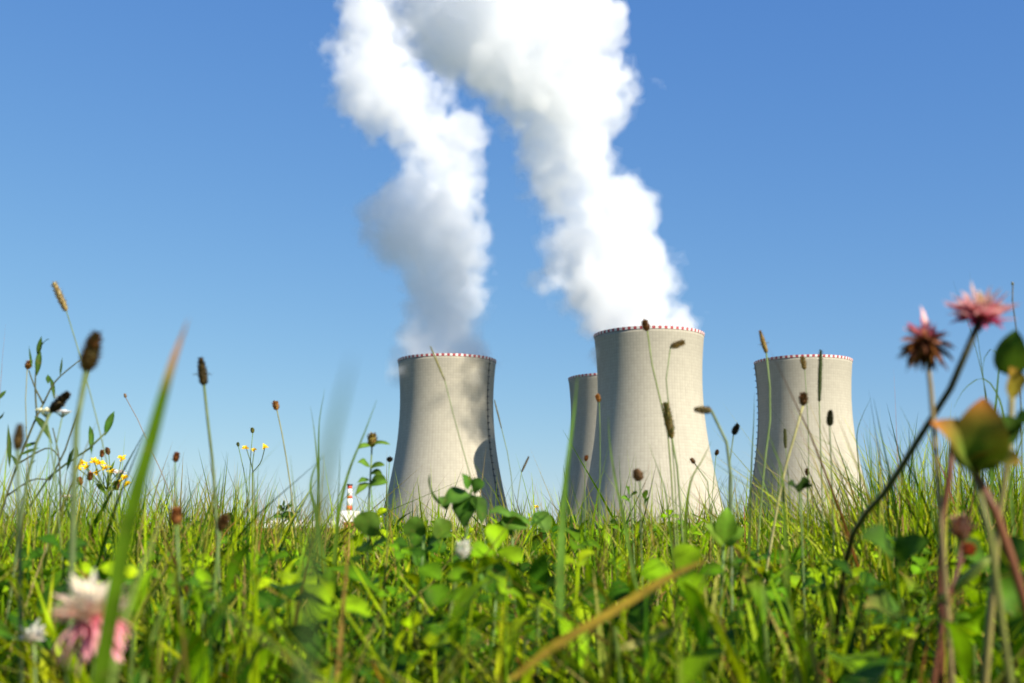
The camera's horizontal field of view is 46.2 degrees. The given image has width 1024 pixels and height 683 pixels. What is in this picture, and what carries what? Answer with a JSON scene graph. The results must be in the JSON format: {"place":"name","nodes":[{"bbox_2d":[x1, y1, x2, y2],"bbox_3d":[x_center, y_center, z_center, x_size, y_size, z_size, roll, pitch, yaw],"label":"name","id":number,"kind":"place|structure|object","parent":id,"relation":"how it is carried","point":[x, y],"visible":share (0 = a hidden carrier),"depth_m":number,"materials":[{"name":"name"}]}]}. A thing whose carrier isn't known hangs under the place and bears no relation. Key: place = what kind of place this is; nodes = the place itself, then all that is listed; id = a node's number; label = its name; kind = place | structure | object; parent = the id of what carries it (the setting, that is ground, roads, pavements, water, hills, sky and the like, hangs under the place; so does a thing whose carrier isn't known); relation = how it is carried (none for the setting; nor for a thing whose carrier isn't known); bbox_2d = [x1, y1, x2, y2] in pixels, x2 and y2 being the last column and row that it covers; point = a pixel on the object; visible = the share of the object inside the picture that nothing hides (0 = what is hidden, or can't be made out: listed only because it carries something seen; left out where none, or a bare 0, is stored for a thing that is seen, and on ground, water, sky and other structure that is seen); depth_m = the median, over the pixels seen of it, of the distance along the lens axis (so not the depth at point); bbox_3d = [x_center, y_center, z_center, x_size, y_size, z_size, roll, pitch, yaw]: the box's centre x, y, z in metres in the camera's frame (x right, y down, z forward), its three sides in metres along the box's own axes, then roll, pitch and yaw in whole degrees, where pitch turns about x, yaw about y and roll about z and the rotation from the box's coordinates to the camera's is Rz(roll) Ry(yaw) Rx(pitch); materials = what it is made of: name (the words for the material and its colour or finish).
{"place":"outdoors","nodes":[
{"label":"outdoors","id":0,"kind":"place"},
{"bbox_2d":[259,520,342,535],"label":"industrial building","id":1,"kind":"structure","parent":0,"point":[300,523],"depth_m":830.39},
{"bbox_2d":[340,510,359,527],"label":"industrial building","id":2,"kind":"structure","parent":0,"point":[345,513],"depth_m":860.99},
{"bbox_2d":[346,484,352,509],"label":"chimney","id":3,"kind":"object","parent":2,"relation":"on","point":[349,488],"visible":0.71,"depth_m":891.42,"materials":[{"name":"red paint"}]},
{"bbox_2d":[0,429,1023,682],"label":"grass","id":4,"kind":"structure","parent":0,"point":[604,665],"depth_m":0.59,"materials":[{"name":"green plant"}]},
{"bbox_2d":[619,626,678,650],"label":"grass blade","id":5,"kind":"object","parent":4,"relation":"on","point":[634,644],"depth_m":0.54,"materials":[{"name":"green plant"}]},
{"bbox_2d":[0,0,1023,535],"label":"sky","id":6,"kind":"structure","parent":0,"point":[314,186],"materials":[{"name":"blue"}]},
{"label":"ground","id":7,"kind":"structure","parent":0,"visible":0},
{"bbox_2d":[12,424,24,682],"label":"plantain","id":8,"kind":"object","parent":7,"relation":"on","point":[18,438],"visible":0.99,"depth_m":0.49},
{"bbox_2d":[24,360,32,543],"bbox_3d":[-0.428,0.231,1.077,0.047,0.435,0.008,0,-9,0],"label":"flower bud","id":9,"kind":"object","parent":7,"relation":"on","point":[27,366],"visible":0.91,"depth_m":1.10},
{"bbox_2d":[14,618,46,682],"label":"clover flower","id":10,"kind":"object","parent":7,"relation":"on","point":[34,633],"visible":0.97,"depth_m":0.48,"materials":[{"name":"white plant"}]},
{"bbox_2d":[5,391,70,626],"bbox_3d":[-0.321,0.215,0.776,0.052,0.370,0.016,0,-9,0],"label":"plantain","id":11,"kind":"object","parent":7,"relation":"on","point":[58,403],"visible":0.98,"depth_m":0.80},
{"bbox_2d":[0,336,89,519],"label":"leggy weed","id":12,"kind":"object","parent":7,"relation":"on","point":[37,419],"visible":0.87,"depth_m":1.05,"materials":[{"name":"green plant"}]},
{"bbox_2d":[35,407,66,604],"bbox_3d":[-0.326,0.231,0.873,0.064,0.369,0.016,0,-9,0],"label":"white umbel","id":13,"kind":"object","parent":7,"relation":"on","point":[43,412],"visible":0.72,"depth_m":0.90,"materials":[{"name":"green plant"}]},
{"bbox_2d":[46,409,71,551],"bbox_3d":[-0.360,0.237,0.922,0.020,0.373,0.013,4,-10,-24],"label":"white umbel","id":14,"kind":"object","parent":7,"relation":"on","point":[63,412],"visible":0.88,"depth_m":0.95,"materials":[{"name":"green plant"}]},
{"bbox_2d":[7,412,113,546],"bbox_3d":[-0.482,0.255,1.073,0.233,0.388,0.037,0,-9,0],"label":"leggy weed","id":15,"kind":"object","parent":7,"relation":"on","point":[108,423],"visible":0.74,"depth_m":1.10,"materials":[{"name":"green plant"}]},
{"bbox_2d":[65,329,103,682],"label":"plantain","id":16,"kind":"object","parent":7,"relation":"on","point":[89,355],"visible":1,"depth_m":0.47,"materials":[{"name":"plant"}]},
{"bbox_2d":[51,281,128,590],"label":"timothy grass","id":17,"kind":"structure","parent":7,"relation":"on","point":[60,298],"depth_m":0.96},
{"bbox_2d":[86,471,96,546],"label":"flower bud","id":18,"kind":"object","parent":7,"relation":"on","point":[90,476],"visible":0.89,"depth_m":1.41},
{"bbox_2d":[50,568,134,676],"bbox_3d":[-0.122,0.196,0.333,0.026,0.262,0.025,9,-13,-43],"label":"clover flower","id":19,"kind":"object","parent":7,"relation":"on","point":[85,606],"visible":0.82,"depth_m":0.35,"materials":[{"name":"pink plant"}]},
{"bbox_2d":[99,450,105,515],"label":"flower bud","id":20,"kind":"object","parent":7,"relation":"on","point":[101,455],"visible":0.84,"depth_m":1.50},
{"bbox_2d":[78,455,130,563],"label":"yellow wildflower","id":21,"kind":"object","parent":7,"relation":"on","point":[96,461],"visible":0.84,"depth_m":1.44,"materials":[{"name":"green plant"}]},
{"bbox_2d":[105,447,113,547],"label":"flower bud","id":22,"kind":"object","parent":7,"relation":"on","point":[107,451],"visible":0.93,"depth_m":1.50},
{"bbox_2d":[113,470,126,529],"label":"wildflower","id":23,"kind":"object","parent":7,"relation":"on","point":[116,472],"visible":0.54,"depth_m":1.49,"materials":[{"name":"white plant"}]},
{"bbox_2d":[109,509,165,682],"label":"grass blade","id":24,"kind":"object","parent":7,"relation":"on","point":[115,665],"depth_m":0.39,"materials":[{"name":"green plant"}]},
{"bbox_2d":[91,318,188,682],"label":"grass blade","id":25,"kind":"object","parent":7,"relation":"on","point":[112,608],"depth_m":0.31,"materials":[{"name":"green plant"}]},
{"bbox_2d":[124,393,182,530],"bbox_3d":[-0.362,0.278,1.373,0.189,0.440,0.004,0,-9,0],"label":"flower bud","id":26,"kind":"object","parent":7,"relation":"on","point":[125,396],"visible":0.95,"depth_m":1.40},
{"bbox_2d":[158,624,161,682],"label":"grass blade","id":27,"kind":"object","parent":7,"relation":"on","point":[160,668],"depth_m":0.37,"materials":[{"name":"green plant"}]},
{"bbox_2d":[141,552,185,682],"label":"grass blade","id":28,"kind":"object","parent":7,"relation":"on","point":[144,676],"depth_m":0.41,"materials":[{"name":"green plant"}]},
{"bbox_2d":[168,506,183,674],"bbox_3d":[-0.153,0.223,0.571,0.034,0.287,0.009,0,-9,0],"label":"flower bud","id":29,"kind":"object","parent":7,"relation":"on","point":[176,516],"visible":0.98,"depth_m":0.59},
{"bbox_2d":[172,452,180,551],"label":"flower bud","id":30,"kind":"object","parent":7,"relation":"on","point":[176,457],"visible":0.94,"depth_m":0.99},
{"bbox_2d":[192,357,222,666],"bbox_3d":[-0.186,0.202,0.757,0.047,0.389,0.011,0,-9,0],"label":"plantain","id":31,"kind":"object","parent":7,"relation":"on","point":[202,374],"visible":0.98,"depth_m":0.78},
{"bbox_2d":[210,512,229,645],"bbox_3d":[-0.147,0.224,0.571,0.016,0.284,0.008,0,-9,0],"label":"flower bud","id":32,"kind":"object","parent":7,"relation":"on","point":[222,523],"visible":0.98,"depth_m":0.59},
{"bbox_2d":[236,442,250,511],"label":"flower bud","id":33,"kind":"object","parent":7,"relation":"on","point":[237,443],"visible":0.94,"depth_m":1.59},
{"bbox_2d":[248,427,254,509],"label":"flower bud","id":34,"kind":"object","parent":7,"relation":"on","point":[252,429],"visible":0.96,"depth_m":1.60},
{"bbox_2d":[242,443,268,538],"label":"yellow wildflower","id":35,"kind":"object","parent":7,"relation":"on","point":[254,449],"visible":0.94,"depth_m":1.59,"materials":[{"name":"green plant"}]},
{"bbox_2d":[264,600,300,674],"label":"grass blade","id":36,"kind":"object","parent":7,"relation":"on","point":[291,651],"depth_m":0.41,"materials":[{"name":"green plant"}]},
{"bbox_2d":[274,501,292,546],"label":"leafy weed","id":37,"kind":"object","parent":7,"relation":"on","point":[284,509],"visible":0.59,"depth_m":1.38,"materials":[{"name":"green plant"}]},
{"bbox_2d":[271,400,297,548],"bbox_3d":[-0.230,0.271,1.273,0.065,0.420,0.010,0,-9,0],"label":"flower bud","id":38,"kind":"object","parent":7,"relation":"on","point":[275,405],"visible":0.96,"depth_m":1.30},
{"bbox_2d":[290,456,304,591],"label":"grass blade","id":39,"kind":"object","parent":7,"relation":"on","point":[302,566],"depth_m":0.89,"materials":[{"name":"green plant"}]},
{"bbox_2d":[310,406,319,558],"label":"grass blade","id":40,"kind":"object","parent":7,"relation":"on","point":[316,452],"depth_m":1.00,"materials":[{"name":"green plant"}]},
{"bbox_2d":[317,390,324,487],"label":"grass blade","id":41,"kind":"object","parent":7,"relation":"on","point":[318,445],"depth_m":1.00,"materials":[{"name":"green plant"}]},
{"bbox_2d":[309,457,337,652],"bbox_3d":[-0.113,0.243,0.820,0.060,0.329,0.003,0,-9,0],"label":"grass blade","id":42,"kind":"object","parent":7,"relation":"on","point":[313,505],"depth_m":0.84,"materials":[{"name":"green plant"}]},
{"bbox_2d":[301,357,351,682],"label":"grass blade","id":43,"kind":"object","parent":7,"relation":"on","point":[310,601],"depth_m":0.13,"materials":[{"name":"green plant"}]},
{"bbox_2d":[318,569,348,635],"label":"clover plant","id":44,"kind":"object","parent":7,"relation":"on","point":[327,577],"visible":0.3,"depth_m":0.70,"materials":[{"name":"green plant"}]},
{"bbox_2d":[336,462,339,515],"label":"grass blade","id":45,"kind":"object","parent":7,"relation":"on","point":[338,489],"depth_m":0.89,"materials":[{"name":"green plant"}]},
{"bbox_2d":[335,529,347,682],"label":"grass blade","id":46,"kind":"object","parent":7,"relation":"on","point":[340,648],"depth_m":0.51,"materials":[{"name":"green plant"}]},
{"bbox_2d":[330,400,376,638],"bbox_3d":[-0.118,0.223,0.824,0.045,0.368,0.001,0,-9,0],"label":"grass blade","id":47,"kind":"object","parent":7,"relation":"on","point":[335,550],"depth_m":0.84,"materials":[{"name":"green plant"}]},
{"bbox_2d":[355,432,389,621],"bbox_3d":[-0.114,0.252,0.968,0.028,0.360,0.019,0,-9,0],"label":"leafy weed","id":48,"kind":"object","parent":7,"relation":"on","point":[378,478],"visible":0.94,"depth_m":0.99,"materials":[{"name":"green plant"}]},
{"bbox_2d":[385,457,393,588],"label":"flower bud","id":49,"kind":"object","parent":7,"relation":"on","point":[389,459],"visible":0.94,"depth_m":1.19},
{"bbox_2d":[353,511,452,674],"bbox_3d":[-0.072,0.254,0.765,0.066,0.289,0.011,0,-9,0],"label":"clover plant","id":50,"kind":"object","parent":7,"relation":"on","point":[369,522],"visible":0.89,"depth_m":0.79,"materials":[{"name":"green plant"}]},
{"bbox_2d":[381,353,507,530],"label":"cooling tower","id":51,"kind":"structure","parent":7,"relation":"on","point":[428,439],"depth_m":967.44,"materials":[{"name":"concrete"}]},
{"bbox_2d":[439,539,472,682],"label":"flower","id":52,"kind":"object","parent":7,"relation":"on","point":[463,549],"visible":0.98,"depth_m":0.61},
{"bbox_2d":[428,474,486,588],"bbox_3d":[-0.051,0.242,0.767,0.070,0.314,0.016,0,-9,0],"label":"clover plant","id":53,"kind":"object","parent":7,"relation":"on","point":[466,505],"visible":0.92,"depth_m":0.79,"materials":[{"name":"green plant"}]},
{"bbox_2d":[429,346,485,542],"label":"timothy grass","id":54,"kind":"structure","parent":7,"relation":"on","point":[437,363],"depth_m":1.00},
{"bbox_2d":[478,555,511,672],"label":"clover plant","id":55,"kind":"object","parent":7,"relation":"on","point":[499,568],"visible":0.47,"depth_m":0.70,"materials":[{"name":"green plant"}]},
{"bbox_2d":[494,400,516,538],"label":"timothy grass","id":56,"kind":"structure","parent":7,"relation":"on","point":[507,454],"depth_m":1.30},
{"bbox_2d":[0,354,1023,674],"bbox_3d":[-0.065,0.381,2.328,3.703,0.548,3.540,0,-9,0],"label":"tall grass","id":57,"kind":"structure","parent":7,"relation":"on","point":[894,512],"depth_m":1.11,"materials":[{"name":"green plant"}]},
{"bbox_2d":[0,507,1023,682],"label":"clover leaves","id":58,"kind":"object","parent":7,"relation":"on","point":[431,632],"visible":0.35,"depth_m":0.64,"materials":[{"name":"green plant"}]},
{"bbox_2d":[0,511,1023,682],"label":"broad leaves","id":59,"kind":"object","parent":7,"relation":"on","point":[869,667],"visible":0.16,"depth_m":0.59,"materials":[{"name":"green plant"}]},
{"bbox_2d":[489,506,551,668],"bbox_3d":[0.006,0.260,0.815,0.044,0.294,0.013,0,-9,0],"label":"clover plant","id":60,"kind":"object","parent":7,"relation":"on","point":[542,520],"visible":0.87,"depth_m":0.84,"materials":[{"name":"green plant"}]},
{"bbox_2d":[515,456,528,531],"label":"timothy grass","id":61,"kind":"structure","parent":7,"relation":"on","point":[525,463],"depth_m":1.39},
{"bbox_2d":[551,376,577,682],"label":"grass blade","id":62,"kind":"object","parent":7,"relation":"on","point":[560,576],"depth_m":0.57,"materials":[{"name":"green plant"}]},
{"bbox_2d":[556,373,597,528],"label":"cooling tower","id":63,"kind":"structure","parent":7,"relation":"on","point":[585,421],"depth_m":1120.95,"materials":[{"name":"concrete"}]},
{"bbox_2d":[584,455,587,565],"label":"flower bud","id":64,"kind":"object","parent":7,"relation":"on","point":[586,458],"visible":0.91,"depth_m":1.29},
{"bbox_2d":[595,394,601,541],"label":"flower bud","id":65,"kind":"object","parent":7,"relation":"on","point":[598,397],"visible":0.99,"depth_m":1.20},
{"bbox_2d":[510,560,705,679],"bbox_3d":[0.034,0.089,0.392,0.005,0.033,0.107,-8,-13,41],"label":"grass blade","id":66,"kind":"object","parent":7,"relation":"on","point":[583,628],"depth_m":0.39,"materials":[{"name":"brown plant"}]},
{"bbox_2d":[608,421,638,590],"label":"grass blade","id":67,"kind":"object","parent":7,"relation":"on","point":[632,566],"depth_m":0.79,"materials":[{"name":"green plant"}]},
{"bbox_2d":[621,486,649,565],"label":"leafy weed","id":68,"kind":"object","parent":7,"relation":"on","point":[644,494],"visible":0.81,"depth_m":1.19,"materials":[{"name":"green plant"}]},
{"bbox_2d":[628,468,646,586],"bbox_3d":[0.095,0.254,0.871,0.014,0.323,0.013,-5,-11,28],"label":"plantain","id":69,"kind":"object","parent":7,"relation":"on","point":[637,475],"visible":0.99,"depth_m":0.89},
{"bbox_2d":[578,325,723,529],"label":"cooling tower","id":70,"kind":"structure","parent":7,"relation":"on","point":[631,410],"depth_m":860.98,"materials":[{"name":"concrete"}]},
{"bbox_2d":[641,318,675,545],"bbox_3d":[0.127,0.205,0.980,0.036,0.455,0.009,0,-9,0],"label":"flower bud","id":71,"kind":"object","parent":7,"relation":"on","point":[645,325],"visible":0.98,"depth_m":1.00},
{"bbox_2d":[651,450,675,569],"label":"grass blade","id":72,"kind":"object","parent":7,"relation":"on","point":[671,542],"depth_m":0.99,"materials":[{"name":"green plant"}]},
{"bbox_2d":[662,400,682,542],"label":"timothy grass","id":73,"kind":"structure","parent":7,"relation":"on","point":[669,420],"depth_m":1.00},
{"bbox_2d":[666,339,685,544],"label":"timothy grass","id":74,"kind":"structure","parent":7,"relation":"on","point":[677,344],"depth_m":1.01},
{"bbox_2d":[677,629,682,682],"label":"grass blade","id":75,"kind":"object","parent":7,"relation":"on","point":[679,678],"depth_m":0.35,"materials":[{"name":"green plant"}]},
{"bbox_2d":[680,445,709,629],"bbox_3d":[0.130,0.244,0.871,0.039,0.343,0.001,0,-9,0],"label":"grass blade","id":76,"kind":"object","parent":7,"relation":"on","point":[685,524],"depth_m":0.89,"materials":[{"name":"green plant"}]},
{"bbox_2d":[690,458,714,561],"bbox_3d":[0.196,0.289,1.169,0.038,0.352,0.006,0,-9,0],"label":"flower bud","id":77,"kind":"object","parent":7,"relation":"on","point":[692,460],"visible":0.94,"depth_m":1.19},
{"bbox_2d":[693,405,732,609],"bbox_3d":[0.134,0.220,0.775,0.025,0.359,0.008,0,-9,0],"label":"plantain","id":78,"kind":"object","parent":7,"relation":"on","point":[704,410],"visible":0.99,"depth_m":0.80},
{"bbox_2d":[707,449,718,579],"bbox_3d":[0.223,0.310,1.368,0.039,0.375,0.007,0,-9,0],"label":"flower bud","id":79,"kind":"object","parent":7,"relation":"on","point":[716,453],"visible":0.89,"depth_m":1.39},
{"bbox_2d":[705,507,744,667],"bbox_3d":[0.122,0.241,0.686,0.031,0.289,0.010,0,-9,0],"label":"clover plant","id":80,"kind":"object","parent":7,"relation":"on","point":[723,528],"visible":0.9,"depth_m":0.71,"materials":[{"name":"green plant"}]},
{"bbox_2d":[716,587,748,682],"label":"grass blade","id":81,"kind":"object","parent":7,"relation":"on","point":[721,664],"depth_m":0.56,"materials":[{"name":"green plant"}]},
{"bbox_2d":[728,422,739,508],"bbox_3d":[0.204,0.260,1.071,0.012,0.376,0.009,5,-11,-27],"label":"plantain","id":82,"kind":"object","parent":7,"relation":"on","point":[735,429],"visible":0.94,"depth_m":1.10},
{"bbox_2d":[716,473,751,640],"bbox_3d":[0.145,0.255,0.870,0.069,0.321,0.001,0,-9,0],"label":"grass blade","id":83,"kind":"object","parent":7,"relation":"on","point":[725,569],"depth_m":0.89,"materials":[{"name":"green plant"}]},
{"bbox_2d":[746,417,753,607],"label":"grass blade","id":84,"kind":"object","parent":7,"relation":"on","point":[749,532],"depth_m":1.09,"materials":[{"name":"green plant"}]},
{"bbox_2d":[755,330,770,573],"bbox_3d":[0.195,0.210,0.979,0.045,0.445,0.010,0,-9,0],"label":"plantain","id":85,"kind":"object","parent":7,"relation":"on","point":[764,345],"visible":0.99,"depth_m":1.00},
{"bbox_2d":[769,436,792,666],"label":"grass blade","id":86,"kind":"object","parent":7,"relation":"on","point":[786,554],"depth_m":0.79,"materials":[{"name":"green plant"}]},
{"bbox_2d":[757,392,808,618],"bbox_3d":[0.191,0.231,0.925,0.092,0.387,0.009,0,-9,0],"label":"plantain stalk","id":87,"kind":"object","parent":7,"relation":"on","point":[803,398],"visible":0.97,"depth_m":0.94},
{"bbox_2d":[783,429,793,543],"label":"timothy grass","id":88,"kind":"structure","parent":7,"relation":"on","point":[785,442],"depth_m":1.30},
{"bbox_2d":[776,530,811,682],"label":"grass blade","id":89,"kind":"object","parent":7,"relation":"on","point":[788,597],"depth_m":0.49,"materials":[{"name":"green plant"}]},
{"bbox_2d":[787,477,812,639],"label":"leafy weed","id":90,"kind":"object","parent":7,"relation":"on","point":[802,484],"visible":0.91,"depth_m":0.79,"materials":[{"name":"green plant"}]},
{"bbox_2d":[799,356,808,561],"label":"timothy grass","id":91,"kind":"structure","parent":7,"relation":"on","point":[803,362],"depth_m":1.20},
{"bbox_2d":[743,354,868,534],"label":"cooling tower","id":92,"kind":"structure","parent":7,"relation":"on","point":[836,397],"depth_m":994.21,"materials":[{"name":"concrete"}]},
{"bbox_2d":[805,468,809,552],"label":"flower bud","id":93,"kind":"object","parent":7,"relation":"on","point":[806,471],"visible":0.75,"depth_m":1.29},
{"bbox_2d":[817,349,824,618],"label":"timothy grass","id":94,"kind":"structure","parent":7,"relation":"on","point":[820,372],"depth_m":1.11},
{"bbox_2d":[826,410,835,586],"bbox_3d":[0.251,0.238,0.924,0.010,0.372,0.008,0,-9,0],"label":"plantain","id":95,"kind":"object","parent":7,"relation":"on","point":[829,419],"visible":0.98,"depth_m":0.95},
{"bbox_2d":[806,431,871,568],"bbox_3d":[0.312,0.262,1.071,0.099,0.372,0.001,0,-9,0],"label":"grass blade","id":96,"kind":"object","parent":7,"relation":"on","point":[854,489],"depth_m":1.09,"materials":[{"name":"green plant"}]},
{"bbox_2d":[856,408,865,531],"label":"grass blade","id":97,"kind":"object","parent":7,"relation":"on","point":[859,469],"depth_m":1.20,"materials":[{"name":"green plant"}]},
{"bbox_2d":[906,418,937,542],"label":"grass blade","id":98,"kind":"object","parent":7,"relation":"on","point":[927,492],"depth_m":0.99,"materials":[{"name":"green plant"}]},
{"bbox_2d":[828,282,1018,681],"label":"clover flower","id":99,"kind":"object","parent":7,"relation":"on","point":[980,311],"visible":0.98,"depth_m":0.46,"materials":[{"name":"pink plant"}]},
{"bbox_2d":[895,307,955,682],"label":"clover flower","id":100,"kind":"object","parent":7,"relation":"on","point":[923,347],"visible":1,"depth_m":0.46,"materials":[{"name":"pink plant"}]},
{"bbox_2d":[860,524,1023,682],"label":"mottled leaf plant","id":101,"kind":"object","parent":7,"relation":"on","point":[906,548],"visible":0.64,"depth_m":0.49,"materials":[{"name":"plant"}]},
{"bbox_2d":[930,540,978,682],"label":"clover bud","id":102,"kind":"object","parent":7,"relation":"on","point":[966,548],"visible":1,"depth_m":0.45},
{"bbox_2d":[935,511,975,682],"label":"clover bud","id":103,"kind":"object","parent":7,"relation":"on","point":[961,528],"visible":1,"depth_m":0.46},
{"bbox_2d":[937,443,989,682],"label":"red stem","id":104,"kind":"object","parent":7,"relation":"on","point":[971,573],"visible":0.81,"depth_m":0.47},
{"bbox_2d":[931,397,1020,682],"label":"mottled leaf plant","id":105,"kind":"object","parent":7,"relation":"on","point":[976,434],"visible":1,"depth_m":0.39,"materials":[{"name":"plant"}]},
{"bbox_2d":[953,282,1003,516],"bbox_3d":[0.439,0.193,1.083,0.052,0.512,0.001,0,-9,0],"label":"grass blade","id":106,"kind":"object","parent":7,"relation":"on","point":[986,398],"depth_m":1.11,"materials":[{"name":"green plant"}]},
{"bbox_2d":[956,378,1015,535],"bbox_3d":[0.394,0.230,0.975,0.049,0.404,0.001,0,-9,0],"label":"grass blade","id":107,"kind":"object","parent":7,"relation":"on","point":[1012,508],"depth_m":0.99,"materials":[{"name":"green plant"}]},
{"bbox_2d":[982,349,998,528],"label":"grass blade","id":108,"kind":"object","parent":7,"relation":"on","point":[992,480],"depth_m":0.99,"materials":[{"name":"green plant"}]},
{"bbox_2d":[969,467,1023,614],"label":"red stem","id":109,"kind":"object","parent":7,"relation":"on","point":[1007,547],"visible":1,"depth_m":0.39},
{"bbox_2d":[982,329,1023,682],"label":"mottled leaf plant","id":110,"kind":"object","parent":7,"relation":"on","point":[1008,358],"visible":0.82,"depth_m":0.44,"materials":[{"name":"plant"}]},
{"bbox_2d":[1011,281,1023,536],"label":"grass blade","id":111,"kind":"object","parent":7,"relation":"on","point":[1012,283],"visible":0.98,"depth_m":0.90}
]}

